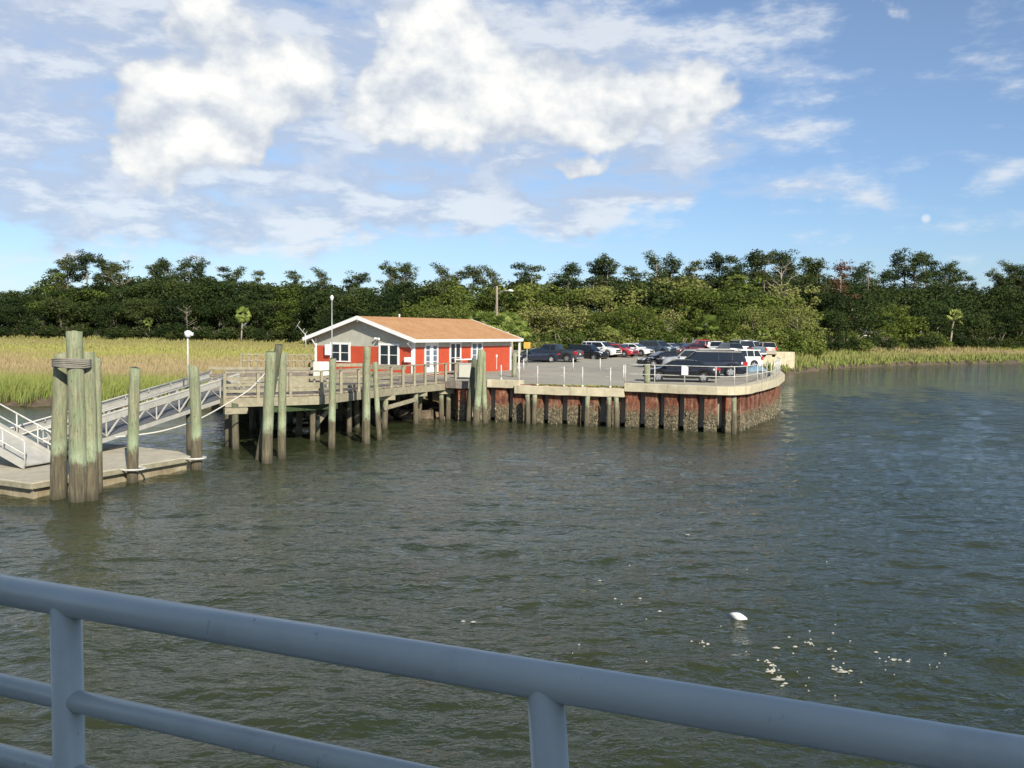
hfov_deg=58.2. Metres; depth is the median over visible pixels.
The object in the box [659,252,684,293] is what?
pine tree
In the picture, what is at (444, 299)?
broadleaf tree
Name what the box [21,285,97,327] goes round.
broadleaf tree
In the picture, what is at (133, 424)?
mooring pile
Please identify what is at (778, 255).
pine tree
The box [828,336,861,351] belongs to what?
shrub
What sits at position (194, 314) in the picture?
broadleaf tree
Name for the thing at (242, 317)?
palmetto
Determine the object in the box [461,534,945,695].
foam
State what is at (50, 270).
pine tree
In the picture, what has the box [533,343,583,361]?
parked car
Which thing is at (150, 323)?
palmetto
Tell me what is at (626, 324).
broadleaf tree
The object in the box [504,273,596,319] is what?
broadleaf tree
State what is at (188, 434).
lamp pile
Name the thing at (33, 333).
shrub
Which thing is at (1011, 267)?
pine tree
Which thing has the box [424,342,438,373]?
french door
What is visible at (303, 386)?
timber stack
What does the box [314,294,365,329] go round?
broadleaf tree
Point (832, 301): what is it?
broadleaf tree
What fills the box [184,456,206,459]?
pile hoop
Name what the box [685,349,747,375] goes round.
parked car
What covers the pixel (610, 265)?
pine tree
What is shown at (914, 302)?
broadleaf tree
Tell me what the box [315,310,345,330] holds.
broadleaf tree
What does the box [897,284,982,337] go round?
broadleaf tree
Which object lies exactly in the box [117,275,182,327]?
broadleaf tree
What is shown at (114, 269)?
pine tree
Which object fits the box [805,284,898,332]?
broadleaf tree
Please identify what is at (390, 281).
pine tree
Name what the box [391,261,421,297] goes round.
pine tree
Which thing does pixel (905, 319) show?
broadleaf tree
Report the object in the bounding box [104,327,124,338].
shrub
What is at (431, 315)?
broadleaf tree
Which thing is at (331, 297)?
pole light
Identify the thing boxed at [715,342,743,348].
parked car
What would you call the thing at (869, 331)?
white house
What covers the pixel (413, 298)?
broadleaf tree
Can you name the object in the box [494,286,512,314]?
utility pole
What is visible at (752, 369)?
blue tarp
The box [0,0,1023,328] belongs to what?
sky
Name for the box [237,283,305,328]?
broadleaf tree
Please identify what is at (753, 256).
pine tree
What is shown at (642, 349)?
parked car
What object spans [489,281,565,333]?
broadleaf tree
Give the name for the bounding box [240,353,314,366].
railing
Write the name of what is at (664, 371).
parked car
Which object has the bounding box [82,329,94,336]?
shrub
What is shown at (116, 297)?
broadleaf tree
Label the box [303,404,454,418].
shore rubble
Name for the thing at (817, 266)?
pine tree
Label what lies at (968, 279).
pine tree
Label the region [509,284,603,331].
broadleaf tree
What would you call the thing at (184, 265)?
pine tree
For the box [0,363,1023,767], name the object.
water
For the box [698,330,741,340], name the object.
shrub
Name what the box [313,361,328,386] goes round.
utility cabinet
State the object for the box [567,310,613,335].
broadleaf tree
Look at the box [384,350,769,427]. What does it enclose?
parking lot
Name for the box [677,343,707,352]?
parked car
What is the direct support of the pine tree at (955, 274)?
on the ground at (46, 402)
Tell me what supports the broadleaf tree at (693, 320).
on the ground at (46, 402)
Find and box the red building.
[295,314,523,374]
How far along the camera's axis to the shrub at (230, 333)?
261.67 m
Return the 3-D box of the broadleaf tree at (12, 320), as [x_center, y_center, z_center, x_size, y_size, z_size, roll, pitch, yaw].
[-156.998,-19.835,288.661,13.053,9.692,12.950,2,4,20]
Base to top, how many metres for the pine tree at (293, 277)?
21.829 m
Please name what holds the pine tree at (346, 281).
on the ground at (46, 402)
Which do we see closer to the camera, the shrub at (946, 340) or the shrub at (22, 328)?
the shrub at (946, 340)
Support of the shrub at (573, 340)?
on the ground at (46, 402)
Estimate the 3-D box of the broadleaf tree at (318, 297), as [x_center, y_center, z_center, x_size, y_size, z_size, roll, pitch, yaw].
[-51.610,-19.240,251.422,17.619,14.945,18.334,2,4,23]
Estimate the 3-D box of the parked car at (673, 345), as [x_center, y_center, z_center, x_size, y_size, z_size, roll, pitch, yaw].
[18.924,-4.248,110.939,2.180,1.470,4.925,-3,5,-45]
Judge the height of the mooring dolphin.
7.284 m
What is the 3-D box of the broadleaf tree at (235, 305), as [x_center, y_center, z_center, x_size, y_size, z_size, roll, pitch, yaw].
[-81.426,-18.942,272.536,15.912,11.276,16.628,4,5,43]
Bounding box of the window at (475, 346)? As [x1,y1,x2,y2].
[471,342,482,358]
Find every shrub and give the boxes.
[0,326,21,336]
[9,323,35,335]
[24,329,43,336]
[34,327,56,336]
[43,324,67,337]
[57,324,89,337]
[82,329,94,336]
[93,327,109,336]
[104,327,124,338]
[117,328,136,337]
[122,325,151,337]
[137,330,159,338]
[153,324,173,338]
[163,331,183,339]
[170,324,209,338]
[186,325,214,339]
[203,329,223,339]
[214,327,240,339]
[218,325,257,339]
[242,329,266,338]
[253,330,274,340]
[268,327,291,340]
[289,326,309,340]
[302,327,318,336]
[513,327,545,349]
[517,332,544,349]
[529,341,539,347]
[537,341,551,347]
[538,328,580,348]
[555,332,593,348]
[563,325,625,342]
[592,329,633,343]
[617,337,639,342]
[629,336,648,342]
[644,329,676,341]
[653,329,690,342]
[678,332,695,342]
[683,334,723,342]
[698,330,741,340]
[718,333,743,342]
[740,335,785,351]
[760,338,788,351]
[767,328,811,355]
[786,328,825,356]
[805,337,825,357]
[809,333,827,352]
[824,336,847,351]
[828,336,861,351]
[834,329,876,352]
[864,334,901,349]
[888,336,909,350]
[896,335,928,349]
[903,332,944,349]
[923,330,951,347]
[948,334,971,348]
[952,333,986,347]
[968,334,1000,348]
[982,336,1013,348]
[1003,340,1017,348]
[1012,340,1023,347]
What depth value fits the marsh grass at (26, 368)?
108.82 m
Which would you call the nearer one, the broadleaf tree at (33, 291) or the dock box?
the dock box
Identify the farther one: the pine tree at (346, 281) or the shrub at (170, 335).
the shrub at (170, 335)
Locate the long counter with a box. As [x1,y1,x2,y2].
[454,358,471,372]
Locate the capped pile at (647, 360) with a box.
[643,357,650,382]
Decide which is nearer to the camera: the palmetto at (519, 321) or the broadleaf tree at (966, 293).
the palmetto at (519, 321)
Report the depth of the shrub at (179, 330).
266.30 m
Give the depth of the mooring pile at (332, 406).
41.52 m
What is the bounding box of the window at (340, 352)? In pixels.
[330,342,350,361]
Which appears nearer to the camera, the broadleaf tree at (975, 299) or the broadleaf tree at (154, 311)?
the broadleaf tree at (975, 299)
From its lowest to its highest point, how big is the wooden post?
1.656 m
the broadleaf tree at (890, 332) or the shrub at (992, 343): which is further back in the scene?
the shrub at (992, 343)
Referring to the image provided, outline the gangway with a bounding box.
[10,370,239,454]
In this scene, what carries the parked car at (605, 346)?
on the parking lot
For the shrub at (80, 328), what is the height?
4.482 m
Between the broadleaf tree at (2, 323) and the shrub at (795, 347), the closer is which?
the shrub at (795, 347)
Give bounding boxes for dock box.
[458,363,470,376]
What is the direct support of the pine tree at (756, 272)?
on the ground at (46, 402)
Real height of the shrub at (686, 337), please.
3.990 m
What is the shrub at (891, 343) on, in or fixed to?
on the ground at (46, 402)
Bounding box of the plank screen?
[312,363,362,382]
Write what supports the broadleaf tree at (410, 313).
on the ground at (46, 402)
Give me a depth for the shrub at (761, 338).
131.23 m
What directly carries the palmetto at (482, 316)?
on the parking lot
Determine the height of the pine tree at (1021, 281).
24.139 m
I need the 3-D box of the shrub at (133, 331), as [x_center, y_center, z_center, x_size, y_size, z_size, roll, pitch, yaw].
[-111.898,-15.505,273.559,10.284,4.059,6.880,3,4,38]
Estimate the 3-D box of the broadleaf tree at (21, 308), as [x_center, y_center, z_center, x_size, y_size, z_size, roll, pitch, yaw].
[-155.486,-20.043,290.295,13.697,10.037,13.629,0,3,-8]
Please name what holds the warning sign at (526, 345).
on the parking lot
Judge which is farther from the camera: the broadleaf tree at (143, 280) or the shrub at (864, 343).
the broadleaf tree at (143, 280)
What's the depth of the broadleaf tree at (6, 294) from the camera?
320.04 m
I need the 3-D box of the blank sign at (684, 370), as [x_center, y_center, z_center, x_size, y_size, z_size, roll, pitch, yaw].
[9.449,-0.748,50.281,0.360,0.500,0.015,1,3,0]
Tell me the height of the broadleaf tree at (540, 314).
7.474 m
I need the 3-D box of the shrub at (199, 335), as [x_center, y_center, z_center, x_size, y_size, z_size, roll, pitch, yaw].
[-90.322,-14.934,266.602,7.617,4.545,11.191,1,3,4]
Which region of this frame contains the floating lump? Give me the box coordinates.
[729,612,746,619]
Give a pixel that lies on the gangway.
(148, 415)
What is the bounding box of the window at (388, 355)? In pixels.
[378,343,399,364]
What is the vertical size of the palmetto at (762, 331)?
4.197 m
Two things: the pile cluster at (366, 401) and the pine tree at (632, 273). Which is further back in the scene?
the pine tree at (632, 273)
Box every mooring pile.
[126,367,139,482]
[188,365,201,469]
[328,358,335,448]
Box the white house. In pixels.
[854,327,883,338]
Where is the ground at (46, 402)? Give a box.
[0,326,1023,411]
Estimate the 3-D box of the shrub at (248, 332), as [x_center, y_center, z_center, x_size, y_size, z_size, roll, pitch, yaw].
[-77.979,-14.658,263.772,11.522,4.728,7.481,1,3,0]
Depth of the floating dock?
31.85 m
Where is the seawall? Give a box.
[763,352,794,367]
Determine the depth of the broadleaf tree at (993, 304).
234.67 m
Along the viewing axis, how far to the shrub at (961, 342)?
212.99 m
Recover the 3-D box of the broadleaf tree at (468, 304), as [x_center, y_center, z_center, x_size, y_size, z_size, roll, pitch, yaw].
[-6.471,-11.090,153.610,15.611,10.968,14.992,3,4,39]
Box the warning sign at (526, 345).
[524,342,529,364]
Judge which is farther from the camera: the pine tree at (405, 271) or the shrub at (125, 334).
the shrub at (125, 334)
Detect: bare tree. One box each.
[103,266,133,288]
[178,306,196,328]
[759,253,800,306]
[788,314,806,331]
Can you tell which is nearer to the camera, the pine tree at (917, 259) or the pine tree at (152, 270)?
the pine tree at (917, 259)
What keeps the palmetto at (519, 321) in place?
on the parking lot
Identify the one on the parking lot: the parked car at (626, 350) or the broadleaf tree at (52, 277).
the parked car at (626, 350)
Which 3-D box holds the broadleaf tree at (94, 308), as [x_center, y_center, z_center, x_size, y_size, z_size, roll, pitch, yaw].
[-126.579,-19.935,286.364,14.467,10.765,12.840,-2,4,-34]
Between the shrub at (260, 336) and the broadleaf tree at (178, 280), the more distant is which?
the broadleaf tree at (178, 280)
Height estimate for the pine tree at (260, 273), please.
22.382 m
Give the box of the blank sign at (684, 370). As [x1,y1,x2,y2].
[681,366,687,374]
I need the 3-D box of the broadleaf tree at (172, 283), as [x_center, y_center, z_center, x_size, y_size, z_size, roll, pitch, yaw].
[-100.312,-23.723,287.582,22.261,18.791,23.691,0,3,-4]
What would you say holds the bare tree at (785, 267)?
on the ground at (46, 402)
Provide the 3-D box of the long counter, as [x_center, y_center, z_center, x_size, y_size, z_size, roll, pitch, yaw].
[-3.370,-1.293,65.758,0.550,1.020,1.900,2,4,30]
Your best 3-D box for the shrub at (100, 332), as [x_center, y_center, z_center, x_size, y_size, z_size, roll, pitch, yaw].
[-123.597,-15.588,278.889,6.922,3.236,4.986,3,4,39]
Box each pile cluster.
[255,344,286,463]
[362,346,381,443]
[465,349,487,425]
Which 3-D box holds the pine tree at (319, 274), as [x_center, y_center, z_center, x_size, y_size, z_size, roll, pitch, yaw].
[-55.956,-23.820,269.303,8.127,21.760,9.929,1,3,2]
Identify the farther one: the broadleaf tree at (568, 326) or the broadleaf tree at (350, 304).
the broadleaf tree at (350, 304)
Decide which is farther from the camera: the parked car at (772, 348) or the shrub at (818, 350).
the shrub at (818, 350)
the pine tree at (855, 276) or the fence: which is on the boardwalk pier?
the fence
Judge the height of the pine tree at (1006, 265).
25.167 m
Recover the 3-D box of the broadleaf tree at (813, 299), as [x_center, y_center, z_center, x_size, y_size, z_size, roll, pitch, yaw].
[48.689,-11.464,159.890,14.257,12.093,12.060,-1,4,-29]
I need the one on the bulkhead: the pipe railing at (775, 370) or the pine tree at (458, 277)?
the pipe railing at (775, 370)
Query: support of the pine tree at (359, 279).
on the ground at (46, 402)
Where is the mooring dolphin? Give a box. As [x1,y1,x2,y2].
[50,330,102,502]
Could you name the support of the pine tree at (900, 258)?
on the ground at (46, 402)
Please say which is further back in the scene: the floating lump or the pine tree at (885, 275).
the pine tree at (885, 275)
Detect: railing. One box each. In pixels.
[0,574,1023,767]
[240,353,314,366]
[500,365,624,387]
[625,357,780,385]
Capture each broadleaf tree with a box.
[0,290,23,302]
[0,290,34,327]
[0,294,25,325]
[0,299,25,327]
[0,305,31,335]
[0,305,38,331]
[0,310,13,329]
[5,292,47,329]
[17,285,49,299]
[19,308,58,331]
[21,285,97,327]
[27,271,81,319]
[31,296,93,333]
[47,285,107,328]
[52,300,101,331]
[72,287,121,328]
[82,303,123,333]
[84,279,137,303]
[88,286,151,327]
[90,304,133,332]
[100,275,159,328]
[111,296,168,331]
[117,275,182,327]
[119,282,167,330]
[135,284,182,329]
[136,300,180,329]
[141,297,208,328]
[152,278,222,326]
[156,274,216,325]
[172,277,246,329]
[172,302,217,331]
[198,297,245,335]
[202,283,248,325]
[210,301,257,330]
[225,294,280,328]
[230,298,281,331]
[232,280,280,327]
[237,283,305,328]
[246,282,303,323]
[248,300,293,332]
[261,279,322,327]
[264,296,310,331]
[289,286,345,331]
[291,284,343,324]
[291,304,324,330]
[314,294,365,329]
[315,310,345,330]
[325,306,361,326]
[328,286,384,318]
[333,292,385,323]
[337,290,401,321]
[354,282,418,313]
[357,309,381,316]
[369,285,445,316]
[373,305,408,316]
[380,280,437,313]
[391,301,441,317]
[395,278,481,317]
[413,280,488,317]
[415,306,465,318]
[428,286,513,318]
[451,305,483,317]
[463,290,526,317]
[479,280,522,308]
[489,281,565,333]
[494,310,534,333]
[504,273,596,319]
[505,304,560,338]
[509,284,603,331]
[535,304,593,336]
[537,277,603,313]
[557,285,619,324]
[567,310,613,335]
[570,282,663,334]
[587,311,648,340]
[588,278,681,334]
[592,276,680,336]
[605,303,674,339]
[623,275,722,332]
[649,272,710,328]
[651,310,692,338]
[656,284,755,334]
[665,308,715,339]
[680,305,759,341]
[684,289,774,335]
[698,273,828,338]
[720,306,780,341]
[730,273,798,322]
[739,303,806,346]
[763,283,832,335]
[769,272,831,332]
[775,304,826,344]
[792,279,862,302]
[794,291,865,333]
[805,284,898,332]
[809,308,853,348]
[818,301,879,341]
[828,281,888,313]
[852,311,902,342]
[854,282,910,320]
[859,294,914,338]
[869,287,951,333]
[870,303,929,341]
[887,285,942,332]
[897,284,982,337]
[904,307,953,336]
[922,295,981,337]
[925,306,970,340]
[933,296,1001,336]
[941,294,1021,338]
[946,287,971,333]
[946,313,982,336]
[955,313,1007,340]
[966,287,1018,309]
[968,284,1023,337]
[975,310,1023,343]
[991,302,1023,339]
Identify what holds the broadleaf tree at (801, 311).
on the ground at (46, 402)
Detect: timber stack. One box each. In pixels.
[276,385,323,388]
[278,378,324,380]
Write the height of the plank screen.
1.210 m
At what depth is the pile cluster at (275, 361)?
37.00 m
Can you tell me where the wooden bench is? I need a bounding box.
[370,364,405,380]
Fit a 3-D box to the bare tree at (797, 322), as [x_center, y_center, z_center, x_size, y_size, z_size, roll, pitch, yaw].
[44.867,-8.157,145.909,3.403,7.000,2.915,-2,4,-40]
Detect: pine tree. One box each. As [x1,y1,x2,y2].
[38,268,75,297]
[48,253,89,290]
[63,249,107,284]
[88,253,111,288]
[96,260,133,284]
[141,259,176,284]
[148,257,186,290]
[166,254,203,283]
[188,256,214,287]
[215,266,236,285]
[225,266,248,288]
[249,270,266,290]
[281,270,305,301]
[307,265,333,291]
[332,278,354,300]
[345,270,378,293]
[376,260,400,310]
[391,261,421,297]
[429,261,452,295]
[438,269,474,316]
[451,264,488,310]
[480,265,504,305]
[508,264,545,303]
[509,262,535,300]
[547,261,593,306]
[582,253,619,322]
[584,253,623,292]
[614,265,649,304]
[639,250,679,337]
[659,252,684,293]
[668,259,708,313]
[701,251,747,299]
[707,254,757,299]
[722,249,777,291]
[739,251,783,303]
[767,257,820,295]
[769,249,799,279]
[794,256,834,309]
[798,257,852,296]
[821,259,861,326]
[842,266,866,328]
[856,261,890,301]
[870,268,902,294]
[884,248,934,299]
[894,250,940,292]
[911,253,949,295]
[930,260,960,297]
[940,264,972,298]
[960,275,980,295]
[981,268,1008,297]
[993,259,1023,337]
[1003,264,1023,294]
[1007,264,1023,305]
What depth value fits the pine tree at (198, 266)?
304.53 m
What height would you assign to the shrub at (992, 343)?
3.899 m
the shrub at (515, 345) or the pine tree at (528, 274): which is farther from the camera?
the pine tree at (528, 274)
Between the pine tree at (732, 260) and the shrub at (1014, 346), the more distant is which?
the shrub at (1014, 346)
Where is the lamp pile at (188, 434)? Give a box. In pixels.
[185,385,190,449]
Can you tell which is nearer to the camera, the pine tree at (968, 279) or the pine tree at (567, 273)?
the pine tree at (567, 273)
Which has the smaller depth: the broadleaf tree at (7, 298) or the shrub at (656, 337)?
the shrub at (656, 337)
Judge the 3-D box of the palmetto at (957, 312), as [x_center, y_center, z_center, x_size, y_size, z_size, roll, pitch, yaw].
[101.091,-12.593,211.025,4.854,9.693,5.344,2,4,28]
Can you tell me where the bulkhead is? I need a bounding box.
[445,371,784,433]
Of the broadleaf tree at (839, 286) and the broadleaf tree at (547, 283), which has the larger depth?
the broadleaf tree at (839, 286)
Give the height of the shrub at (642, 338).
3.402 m
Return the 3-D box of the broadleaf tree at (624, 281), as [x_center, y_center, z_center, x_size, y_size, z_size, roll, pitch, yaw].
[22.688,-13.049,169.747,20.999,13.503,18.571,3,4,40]
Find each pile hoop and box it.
[120,466,146,470]
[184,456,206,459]
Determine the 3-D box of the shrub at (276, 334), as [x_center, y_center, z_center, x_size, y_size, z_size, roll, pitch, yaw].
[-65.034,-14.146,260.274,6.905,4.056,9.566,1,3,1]
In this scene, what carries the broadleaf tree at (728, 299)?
on the ground at (46, 402)
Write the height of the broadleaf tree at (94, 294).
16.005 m
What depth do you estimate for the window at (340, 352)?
66.06 m
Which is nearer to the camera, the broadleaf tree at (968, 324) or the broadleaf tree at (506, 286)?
the broadleaf tree at (506, 286)
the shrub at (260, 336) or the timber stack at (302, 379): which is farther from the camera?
the shrub at (260, 336)
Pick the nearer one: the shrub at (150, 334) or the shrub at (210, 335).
the shrub at (210, 335)
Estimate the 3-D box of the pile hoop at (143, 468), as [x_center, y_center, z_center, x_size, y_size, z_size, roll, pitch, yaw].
[-13.118,2.929,31.830,0.907,0.070,0.789,1,3,0]
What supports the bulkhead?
on the ground at (46, 402)
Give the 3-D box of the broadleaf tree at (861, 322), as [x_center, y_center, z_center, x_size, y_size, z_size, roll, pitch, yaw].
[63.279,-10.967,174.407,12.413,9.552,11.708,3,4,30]
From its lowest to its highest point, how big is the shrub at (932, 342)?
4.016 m
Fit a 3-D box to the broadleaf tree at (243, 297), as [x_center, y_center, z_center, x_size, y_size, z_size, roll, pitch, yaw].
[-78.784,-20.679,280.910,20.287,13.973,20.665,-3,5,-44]
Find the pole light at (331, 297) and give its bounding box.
[330,295,333,357]
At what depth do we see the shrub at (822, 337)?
151.28 m
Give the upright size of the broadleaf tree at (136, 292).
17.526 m
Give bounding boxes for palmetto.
[143,317,153,337]
[235,307,251,340]
[467,310,503,329]
[484,313,516,333]
[501,311,525,354]
[502,323,520,335]
[513,320,532,351]
[695,315,719,333]
[756,328,770,337]
[765,321,783,337]
[943,308,963,341]
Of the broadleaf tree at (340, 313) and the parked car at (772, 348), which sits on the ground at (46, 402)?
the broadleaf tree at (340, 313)
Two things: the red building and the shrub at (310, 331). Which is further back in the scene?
the shrub at (310, 331)
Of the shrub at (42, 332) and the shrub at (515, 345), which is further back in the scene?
the shrub at (42, 332)
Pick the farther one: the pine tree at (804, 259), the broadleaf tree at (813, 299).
the pine tree at (804, 259)
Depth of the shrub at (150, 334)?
271.30 m
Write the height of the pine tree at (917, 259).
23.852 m
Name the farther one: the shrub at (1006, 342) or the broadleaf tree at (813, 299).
the shrub at (1006, 342)
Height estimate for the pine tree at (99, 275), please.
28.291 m
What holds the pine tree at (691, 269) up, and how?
on the ground at (46, 402)
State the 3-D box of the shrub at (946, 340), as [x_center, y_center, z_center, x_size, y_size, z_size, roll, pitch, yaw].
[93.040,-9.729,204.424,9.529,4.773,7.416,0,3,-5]
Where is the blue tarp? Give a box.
[747,366,765,371]
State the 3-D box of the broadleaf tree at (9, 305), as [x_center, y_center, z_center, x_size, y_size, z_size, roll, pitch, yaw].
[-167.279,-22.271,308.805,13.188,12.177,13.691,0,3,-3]
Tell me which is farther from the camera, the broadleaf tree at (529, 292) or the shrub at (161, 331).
the shrub at (161, 331)
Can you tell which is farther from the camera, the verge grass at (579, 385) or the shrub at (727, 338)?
the shrub at (727, 338)
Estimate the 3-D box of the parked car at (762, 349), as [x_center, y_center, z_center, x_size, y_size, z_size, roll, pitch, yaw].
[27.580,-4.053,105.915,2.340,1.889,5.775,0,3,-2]
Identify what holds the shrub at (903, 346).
on the ground at (46, 402)
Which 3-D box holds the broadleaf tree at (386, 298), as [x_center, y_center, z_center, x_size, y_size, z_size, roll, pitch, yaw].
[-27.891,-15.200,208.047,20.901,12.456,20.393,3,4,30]
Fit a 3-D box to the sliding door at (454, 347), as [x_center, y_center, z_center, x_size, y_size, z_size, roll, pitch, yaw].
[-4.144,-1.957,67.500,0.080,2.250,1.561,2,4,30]
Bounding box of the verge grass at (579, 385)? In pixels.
[530,383,623,387]
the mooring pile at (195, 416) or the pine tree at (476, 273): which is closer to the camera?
the mooring pile at (195, 416)
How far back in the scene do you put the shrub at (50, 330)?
278.70 m
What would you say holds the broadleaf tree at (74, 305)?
on the ground at (46, 402)
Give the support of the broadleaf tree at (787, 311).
on the ground at (46, 402)
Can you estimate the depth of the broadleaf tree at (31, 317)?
284.73 m
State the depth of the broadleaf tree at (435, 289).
175.13 m
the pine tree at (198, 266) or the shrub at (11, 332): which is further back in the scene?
the pine tree at (198, 266)
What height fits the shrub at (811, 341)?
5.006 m
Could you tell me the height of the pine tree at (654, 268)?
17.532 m
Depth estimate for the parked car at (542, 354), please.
92.70 m
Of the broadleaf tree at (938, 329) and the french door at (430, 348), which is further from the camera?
the broadleaf tree at (938, 329)
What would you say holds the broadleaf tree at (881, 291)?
on the ground at (46, 402)
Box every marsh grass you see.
[0,334,314,408]
[748,344,1023,372]
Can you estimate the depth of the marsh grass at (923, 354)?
168.15 m
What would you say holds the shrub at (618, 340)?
on the ground at (46, 402)
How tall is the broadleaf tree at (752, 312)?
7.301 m
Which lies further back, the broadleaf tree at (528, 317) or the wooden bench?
the broadleaf tree at (528, 317)
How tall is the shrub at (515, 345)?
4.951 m
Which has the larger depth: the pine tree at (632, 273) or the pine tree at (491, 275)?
the pine tree at (491, 275)
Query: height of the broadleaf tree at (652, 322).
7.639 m
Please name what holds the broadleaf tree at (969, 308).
on the ground at (46, 402)
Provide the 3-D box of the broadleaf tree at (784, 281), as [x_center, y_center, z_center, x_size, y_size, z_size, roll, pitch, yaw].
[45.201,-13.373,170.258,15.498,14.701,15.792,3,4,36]
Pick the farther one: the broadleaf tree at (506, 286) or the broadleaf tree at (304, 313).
the broadleaf tree at (304, 313)
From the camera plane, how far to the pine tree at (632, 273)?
159.92 m
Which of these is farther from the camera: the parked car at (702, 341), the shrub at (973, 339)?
the shrub at (973, 339)
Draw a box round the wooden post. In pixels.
[511,353,516,376]
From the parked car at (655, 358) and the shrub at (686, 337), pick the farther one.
the shrub at (686, 337)
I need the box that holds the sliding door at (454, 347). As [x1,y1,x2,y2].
[449,342,461,372]
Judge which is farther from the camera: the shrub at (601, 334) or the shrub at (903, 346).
the shrub at (903, 346)
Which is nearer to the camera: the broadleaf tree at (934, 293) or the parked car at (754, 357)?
the parked car at (754, 357)
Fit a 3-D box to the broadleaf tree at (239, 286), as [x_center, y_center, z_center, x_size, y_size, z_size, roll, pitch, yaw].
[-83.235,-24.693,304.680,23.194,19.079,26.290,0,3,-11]
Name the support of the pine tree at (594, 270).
on the ground at (46, 402)
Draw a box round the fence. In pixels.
[209,367,326,387]
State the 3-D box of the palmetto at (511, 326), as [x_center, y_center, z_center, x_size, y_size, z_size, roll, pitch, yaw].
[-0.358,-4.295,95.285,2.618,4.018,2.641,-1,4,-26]
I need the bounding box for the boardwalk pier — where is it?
[170,362,456,448]
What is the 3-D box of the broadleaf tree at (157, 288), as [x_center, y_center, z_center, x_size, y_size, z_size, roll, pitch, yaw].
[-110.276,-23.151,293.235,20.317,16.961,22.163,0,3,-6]
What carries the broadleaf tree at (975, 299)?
on the ground at (46, 402)
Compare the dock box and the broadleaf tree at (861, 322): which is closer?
the dock box
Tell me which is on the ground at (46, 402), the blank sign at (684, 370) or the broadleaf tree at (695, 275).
the broadleaf tree at (695, 275)
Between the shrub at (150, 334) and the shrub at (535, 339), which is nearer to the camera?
the shrub at (535, 339)
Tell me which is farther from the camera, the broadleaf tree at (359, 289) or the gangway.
the broadleaf tree at (359, 289)
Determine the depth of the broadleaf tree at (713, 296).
146.32 m
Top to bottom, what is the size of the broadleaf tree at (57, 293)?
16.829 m
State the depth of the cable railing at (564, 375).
53.01 m
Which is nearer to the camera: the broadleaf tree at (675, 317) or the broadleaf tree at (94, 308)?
the broadleaf tree at (675, 317)
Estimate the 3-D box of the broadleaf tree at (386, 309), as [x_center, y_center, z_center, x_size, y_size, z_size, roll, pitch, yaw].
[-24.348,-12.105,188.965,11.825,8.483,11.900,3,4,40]
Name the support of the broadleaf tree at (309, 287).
on the ground at (46, 402)
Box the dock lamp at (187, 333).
[184,330,193,384]
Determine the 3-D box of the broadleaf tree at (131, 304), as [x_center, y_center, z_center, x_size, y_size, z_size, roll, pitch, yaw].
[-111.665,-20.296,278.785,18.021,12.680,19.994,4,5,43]
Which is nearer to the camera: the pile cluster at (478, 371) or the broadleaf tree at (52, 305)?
the pile cluster at (478, 371)
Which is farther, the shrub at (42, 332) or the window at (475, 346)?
the shrub at (42, 332)
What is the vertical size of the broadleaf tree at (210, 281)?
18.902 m
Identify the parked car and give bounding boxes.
[511,348,559,362]
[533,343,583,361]
[567,344,608,358]
[582,341,621,356]
[610,344,638,356]
[624,343,654,355]
[636,351,677,366]
[639,340,677,354]
[643,359,720,382]
[661,349,698,364]
[667,343,679,347]
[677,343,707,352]
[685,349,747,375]
[691,339,709,345]
[707,341,722,348]
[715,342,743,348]
[730,339,754,348]
[734,349,763,366]
[747,341,766,356]
[760,342,777,356]
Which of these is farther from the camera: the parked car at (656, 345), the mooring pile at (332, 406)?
the parked car at (656, 345)
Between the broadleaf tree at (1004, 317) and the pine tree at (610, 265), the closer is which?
the pine tree at (610, 265)
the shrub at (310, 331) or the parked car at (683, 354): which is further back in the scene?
the shrub at (310, 331)
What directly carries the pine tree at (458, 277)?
on the ground at (46, 402)
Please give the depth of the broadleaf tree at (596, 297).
147.66 m
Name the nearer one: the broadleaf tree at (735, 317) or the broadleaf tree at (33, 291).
the broadleaf tree at (735, 317)
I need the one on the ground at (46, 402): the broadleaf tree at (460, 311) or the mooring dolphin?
the broadleaf tree at (460, 311)
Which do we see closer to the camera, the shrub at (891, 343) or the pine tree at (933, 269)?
the shrub at (891, 343)
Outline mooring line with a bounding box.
[115,373,264,437]
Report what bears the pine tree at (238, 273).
on the ground at (46, 402)
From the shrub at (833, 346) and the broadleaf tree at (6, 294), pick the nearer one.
the shrub at (833, 346)
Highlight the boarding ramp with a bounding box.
[0,403,50,468]
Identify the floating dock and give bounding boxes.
[0,443,190,498]
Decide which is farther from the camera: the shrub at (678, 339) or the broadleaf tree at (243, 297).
the broadleaf tree at (243, 297)
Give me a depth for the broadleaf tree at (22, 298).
304.06 m
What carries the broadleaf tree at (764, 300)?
on the ground at (46, 402)
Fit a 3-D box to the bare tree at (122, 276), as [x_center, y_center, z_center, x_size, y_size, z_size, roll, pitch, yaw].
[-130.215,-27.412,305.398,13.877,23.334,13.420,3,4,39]
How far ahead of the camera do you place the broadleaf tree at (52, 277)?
316.60 m
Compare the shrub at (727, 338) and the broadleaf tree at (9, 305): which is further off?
the broadleaf tree at (9, 305)

